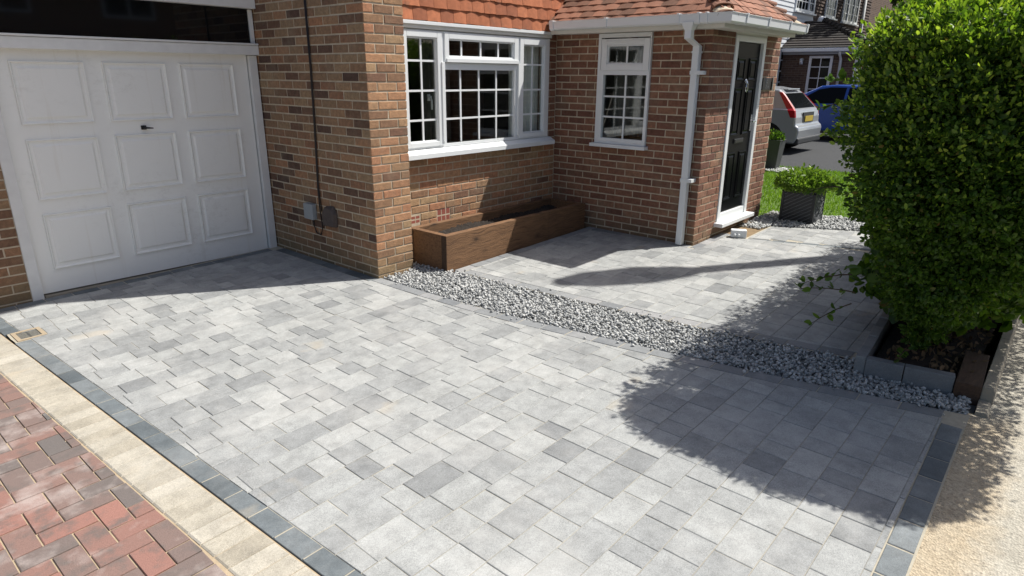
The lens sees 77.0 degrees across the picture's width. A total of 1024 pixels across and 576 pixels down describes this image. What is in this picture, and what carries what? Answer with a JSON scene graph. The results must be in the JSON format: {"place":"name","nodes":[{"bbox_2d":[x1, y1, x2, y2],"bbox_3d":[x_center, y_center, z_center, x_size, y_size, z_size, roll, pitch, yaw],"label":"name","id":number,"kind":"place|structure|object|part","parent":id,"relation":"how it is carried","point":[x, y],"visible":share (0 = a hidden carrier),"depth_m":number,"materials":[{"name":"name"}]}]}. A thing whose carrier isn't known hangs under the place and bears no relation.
{"place":"outdoors","nodes":[
{"label":"outdoors","id":0,"kind":"place"},
{"bbox_2d":[0,334,319,575],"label":"neighbouring drive","id":1,"kind":"structure","parent":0,"point":[88,488],"depth_m":2.81,"materials":[{"name":"red brick"}]},
{"bbox_2d":[0,246,969,575],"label":"driveway","id":2,"kind":"structure","parent":0,"point":[320,416],"depth_m":3.34,"materials":[{"name":"grey stone"}]},
{"bbox_2d":[10,327,46,341],"bbox_3d":[-3.462,0.352,4.618,0.212,0.055,0.175,16,24,38],"label":"gully grate","id":3,"kind":"object","parent":2,"relation":"in","point":[20,337],"visible":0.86,"depth_m":4.61,"materials":[{"name":"metal"}]},
{"bbox_2d":[9,170,1002,413],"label":"ground","id":4,"kind":"structure","parent":0,"point":[991,348],"depth_m":4.54,"materials":[{"name":"soil"}]},
{"bbox_2d":[0,0,809,308],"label":"brick house","id":5,"kind":"structure","parent":4,"relation":"on","point":[140,138],"depth_m":6.05,"materials":[{"name":"brick"}]},
{"bbox_2d":[0,48,267,293],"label":"garage door","id":6,"kind":"structure","parent":5,"relation":"in","point":[127,164],"depth_m":5.61,"materials":[{"name":"paint"}]},
{"bbox_2d":[421,39,435,139],"bbox_3d":[-0.767,-1.956,6.384,0.054,1.030,0.280,16,24,38],"label":"dark curtain","id":7,"kind":"object","parent":5,"relation":"hanging from","point":[428,84],"depth_m":6.32,"materials":[{"name":"black fabric"}]},
{"bbox_2d":[403,28,549,150],"bbox_3d":[-0.321,-2.012,6.533,0.126,1.055,2.165,16,24,38],"label":"bay window","id":8,"kind":"structure","parent":5,"relation":"in","point":[515,64],"depth_m":6.42,"materials":[{"name":"white plastic"}]},
{"bbox_2d":[508,44,538,136],"bbox_3d":[0.134,-2.216,7.190,0.049,1.030,0.500,16,24,38],"label":"net curtain","id":9,"kind":"object","parent":5,"relation":"hanging from","point":[527,85],"depth_m":7.23,"materials":[{"name":"grey fabric"}]},
{"bbox_2d":[594,32,653,146],"bbox_3d":[1.177,-2.108,6.857,0.638,1.132,0.080,16,24,38],"label":"porch window","id":10,"kind":"structure","parent":5,"relation":"in","point":[605,68],"depth_m":6.82,"materials":[{"name":"white plastic"}]},
{"bbox_2d":[611,46,645,136],"bbox_3d":[1.337,-2.167,7.025,0.530,1.000,0.055,16,24,38],"label":"dark curtain","id":11,"kind":"object","parent":5,"relation":"hanging from","point":[635,86],"visible":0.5,"depth_m":7.08,"materials":[{"name":"black fabric"}]},
{"bbox_2d":[720,42,760,211],"bbox_3d":[2.512,-1.744,7.074,0.107,1.778,0.667,16,24,38],"label":"front door","id":12,"kind":"structure","parent":5,"relation":"in","point":[748,53],"depth_m":7.07,"materials":[{"name":"black wood"}]},
{"bbox_2d":[631,0,906,93],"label":"neighbouring house","id":13,"kind":"structure","parent":4,"relation":"on","point":[813,57],"depth_m":22.05,"materials":[{"name":"brown brick"}]},
{"bbox_2d":[776,49,782,85],"bbox_3d":[9.436,-7.359,22.493,0.120,1.850,0.970,16,24,38],"label":"window","id":14,"kind":"structure","parent":13,"relation":"in","point":[781,53],"depth_m":22.23,"materials":[{"name":"white plastic"}]},
{"bbox_2d":[794,0,816,15],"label":"window","id":15,"kind":"structure","parent":13,"relation":"in","point":[807,7],"depth_m":22.83,"materials":[{"name":"white plastic"}]},
{"bbox_2d":[804,56,833,93],"bbox_3d":[10.277,-6.861,21.696,0.870,1.820,0.120,16,24,38],"label":"window","id":16,"kind":"structure","parent":13,"relation":"in","point":[819,67],"depth_m":21.63,"materials":[{"name":"white plastic"}]},
{"bbox_2d":[824,0,837,20],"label":"window","id":17,"kind":"structure","parent":13,"relation":"in","point":[831,5],"depth_m":24.93,"materials":[{"name":"white plastic"}]},
{"bbox_2d":[840,0,860,26],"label":"window","id":18,"kind":"structure","parent":13,"relation":"in","point":[850,11],"depth_m":26.82,"materials":[{"name":"white plastic"}]},
{"bbox_2d":[852,56,862,84],"bbox_3d":[11.157,-6.652,20.960,0.340,1.700,0.120,16,24,38],"label":"window","id":19,"kind":"structure","parent":13,"relation":"in","point":[855,69],"depth_m":20.87,"materials":[{"name":"white plastic"}]},
{"bbox_2d":[795,0,1023,362],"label":"privet hedge","id":20,"kind":"object","parent":4,"relation":"on","point":[939,145],"visible":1,"depth_m":3.21,"materials":[{"name":"green plant"}]},
{"bbox_2d":[974,315,1020,417],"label":"kerb","id":21,"kind":"structure","parent":4,"relation":"on","point":[990,387],"depth_m":3.78,"materials":[{"name":"concrete"}]},
{"bbox_2d":[455,226,882,358],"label":"path","id":22,"kind":"structure","parent":0,"point":[739,287],"depth_m":5.71,"materials":[{"name":"grey stone"}]},
{"bbox_2d":[411,197,584,272],"bbox_3d":[-0.076,-0.607,6.851,0.527,0.364,2.202,16,24,38],"label":"timber planter","id":23,"kind":"object","parent":22,"relation":"on","point":[455,243],"visible":0.97,"depth_m":6.50,"materials":[{"name":"brown wood"}]},
{"bbox_2d":[730,228,746,237],"bbox_3d":[2.481,-0.596,7.048,0.164,0.084,0.113,5,19,13],"label":"plastic offcut","id":24,"kind":"object","parent":22,"relation":"on","point":[738,233],"visible":1,"depth_m":7.02,"materials":[{"name":"white plastic"}]},
{"bbox_2d":[723,222,773,237],"bbox_3d":[2.822,-0.709,7.527,0.312,0.011,1.150,16,24,38],"label":"bare patch","id":25,"kind":"object","parent":22,"relation":"on","point":[750,231],"visible":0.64,"depth_m":7.36,"materials":[{"name":"beige sand"}]},
{"bbox_2d":[383,261,975,415],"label":"gravel","id":26,"kind":"structure","parent":0,"point":[593,320],"depth_m":4.51,"materials":[{"name":"grey gravel"}]},
{"bbox_2d":[852,308,954,396],"bbox_3d":[2.865,0.302,4.510,0.515,0.191,1.814,14,23,35],"label":"hedge bed edging","id":27,"kind":"object","parent":26,"relation":"on","point":[867,362],"visible":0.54,"depth_m":3.87,"materials":[{"name":"grey concrete"}]},
{"bbox_2d":[953,350,989,406],"bbox_3d":[2.752,0.540,3.861,0.126,0.145,0.550,15,23,36],"label":"timber edge board","id":28,"kind":"object","parent":26,"relation":"on","point":[968,384],"visible":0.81,"depth_m":3.72,"materials":[{"name":"brown wood"}]},
{"bbox_2d":[759,165,884,217],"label":"lawn","id":29,"kind":"structure","parent":0,"point":[824,203],"depth_m":9.09,"materials":[{"name":"plant"}]},
{"bbox_2d":[765,167,793,172],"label":"gravel","id":30,"kind":"structure","parent":29,"relation":"on","point":[779,169],"depth_m":11.99,"materials":[{"name":"grey gravel"}]},
{"bbox_2d":[765,139,785,168],"bbox_3d":[4.918,-2.519,12.135,0.325,0.550,0.325,16,24,38],"label":"tall pot","id":31,"kind":"object","parent":30,"relation":"on","point":[775,149],"visible":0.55,"depth_m":12.02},
{"bbox_2d":[768,128,784,140],"bbox_3d":[4.916,-2.849,12.036,0.378,0.284,0.370,9,20,24],"label":"pot plant","id":32,"kind":"object","parent":31,"relation":"in","point":[776,134],"visible":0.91,"depth_m":11.95,"materials":[{"name":"green plant"}]},
{"bbox_2d":[780,133,876,173],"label":"tarmac drive","id":33,"kind":"structure","parent":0,"point":[822,152],"depth_m":14.42,"materials":[{"name":"grey asphalt"}]},
{"bbox_2d":[770,86,820,147],"bbox_3d":[5.417,-4.284,16.025,3.946,1.460,1.710,16,24,38],"label":"silver hatchback","id":34,"kind":"object","parent":33,"relation":"on","point":[795,114],"visible":0.41,"depth_m":14.55,"materials":[{"name":"paint"}]},
{"bbox_2d":[805,84,874,141],"bbox_3d":[8.949,-5.053,18.412,4.208,1.475,1.880,16,24,38],"label":"blue car","id":35,"kind":"object","parent":33,"relation":"on","point":[828,94],"visible":0.06,"depth_m":17.57,"materials":[{"name":"paint"}]},
{"bbox_3d":[8.482,-5.303,17.729,1.270,0.430,0.227,16,24,38],"label":"side window","id":36,"kind":"part","parent":35,"relation":"part of","materials":[{"name":"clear glass"}]},
{"bbox_3d":[9.303,-5.080,17.055,0.760,0.405,0.215,16,24,38],"label":"side window","id":37,"kind":"part","parent":35,"relation":"part of","materials":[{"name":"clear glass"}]},
{"bbox_2d":[890,0,907,6],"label":"dark tree","id":38,"kind":"object","parent":33,"relation":"on","point":[893,2],"visible":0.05,"depth_m":25.85,"materials":[{"name":"green plant"}]},
{"bbox_2d":[876,316,996,387],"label":"hedge soil","id":39,"kind":"structure","parent":0,"point":[894,337],"depth_m":4.20,"materials":[{"name":"brown soil"}]},
{"bbox_2d":[886,318,993,372],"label":"leaf litter","id":40,"kind":"object","parent":39,"relation":"on","point":[943,354],"visible":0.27,"depth_m":4.12,"materials":[{"name":"brown plant"}]},
{"bbox_2d":[909,320,1023,575],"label":"pavement","id":41,"kind":"structure","parent":0,"point":[975,527],"depth_m":2.84,"materials":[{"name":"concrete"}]},
{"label":"gravel bed","id":42,"kind":"structure","parent":0,"visible":0},
{"bbox_2d":[739,210,873,230],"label":"gravel","id":43,"kind":"structure","parent":42,"relation":"on","point":[835,222],"depth_m":7.63,"materials":[{"name":"grey gravel"}]},
{"bbox_2d":[778,188,825,223],"bbox_3d":[3.530,-1.013,7.826,0.391,0.377,0.396,16,24,38],"label":"square planter","id":44,"kind":"object","parent":43,"relation":"on","point":[802,207],"visible":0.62,"depth_m":7.69,"materials":[{"name":"plastic"}]},
{"bbox_2d":[773,162,840,194],"bbox_3d":[3.537,-1.308,7.731,0.749,0.357,0.764,16,24,38],"label":"potted shrub","id":45,"kind":"object","parent":44,"relation":"on","point":[803,180],"visible":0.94,"depth_m":7.57,"materials":[{"name":"green plant"}]}
]}

